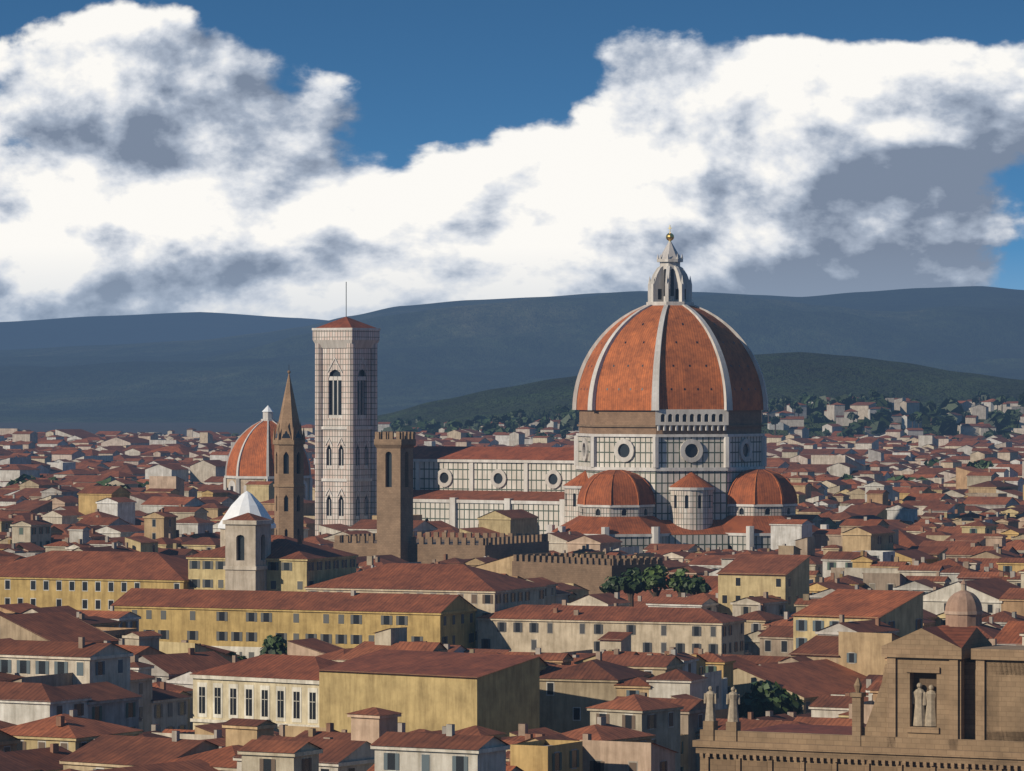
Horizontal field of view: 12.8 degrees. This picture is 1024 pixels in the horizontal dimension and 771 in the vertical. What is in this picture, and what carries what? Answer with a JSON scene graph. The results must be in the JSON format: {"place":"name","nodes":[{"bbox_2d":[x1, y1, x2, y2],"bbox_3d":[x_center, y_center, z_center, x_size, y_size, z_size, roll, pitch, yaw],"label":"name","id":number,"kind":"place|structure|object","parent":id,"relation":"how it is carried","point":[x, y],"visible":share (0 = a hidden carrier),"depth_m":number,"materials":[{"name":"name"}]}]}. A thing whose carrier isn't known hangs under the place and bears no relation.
{"place":"outdoors","nodes":[
{"label":"outdoors","id":0,"kind":"place"},
{"bbox_2d":[0,423,314,435],"bbox_3d":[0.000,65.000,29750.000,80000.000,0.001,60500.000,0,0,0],"label":"ground","id":1,"kind":"structure","parent":0,"point":[182,428],"depth_m":7047.98,"materials":[{"name":"paint"}]},
{"bbox_2d":[0,424,1023,770],"bbox_3d":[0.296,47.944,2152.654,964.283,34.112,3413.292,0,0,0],"label":"city buildings","id":2,"kind":"structure","parent":1,"relation":"on","point":[856,586],"depth_m":861.03,"materials":[{"name":"tile"}]},
{"bbox_2d":[0,370,1023,770],"bbox_3d":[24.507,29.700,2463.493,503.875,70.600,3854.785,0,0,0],"label":"buildings","id":3,"kind":"structure","parent":1,"relation":"on","point":[258,588],"depth_m":860.84,"materials":[{"name":"paint"}]},
{"bbox_2d":[312,233,828,552],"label":"cathedral","id":4,"kind":"structure","parent":1,"relation":"on","point":[670,400],"depth_m":1364.08,"materials":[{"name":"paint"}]},
{"bbox_2d":[0,312,328,349],"bbox_3d":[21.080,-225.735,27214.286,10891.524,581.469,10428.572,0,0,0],"label":"hill","id":5,"kind":"structure","parent":0,"point":[101,330],"depth_m":29469.90,"materials":[{"name":"blue"}]},
{"bbox_2d":[0,286,1023,422],"bbox_3d":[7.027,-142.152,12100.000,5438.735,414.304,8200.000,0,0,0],"label":"hill","id":6,"kind":"structure","parent":0,"point":[430,352],"depth_m":11457.91,"materials":[{"name":"blue"}]},
{"bbox_2d":[0,0,1023,321],"label":"sky","id":7,"kind":"structure","parent":0,"point":[245,157],"materials":[{"name":"white"}]},
{"bbox_2d":[377,352,1023,429],"bbox_3d":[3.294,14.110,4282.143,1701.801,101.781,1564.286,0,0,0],"label":"hill","id":8,"kind":"structure","parent":0,"point":[794,376],"depth_m":4739.82,"materials":[{"name":"green plant"}]},
{"bbox_2d":[231,389,1023,442],"bbox_3d":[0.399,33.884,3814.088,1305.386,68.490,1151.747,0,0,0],"label":"trees","id":9,"kind":"object","parent":8,"relation":"on","point":[879,417],"visible":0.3,"depth_m":3711.00,"materials":[{"name":"plant"}]},
{"bbox_2d":[761,406,1023,437],"bbox_3d":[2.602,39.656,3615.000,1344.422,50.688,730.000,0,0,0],"label":"houses","id":10,"kind":"structure","parent":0,"point":[815,428],"depth_m":3690.58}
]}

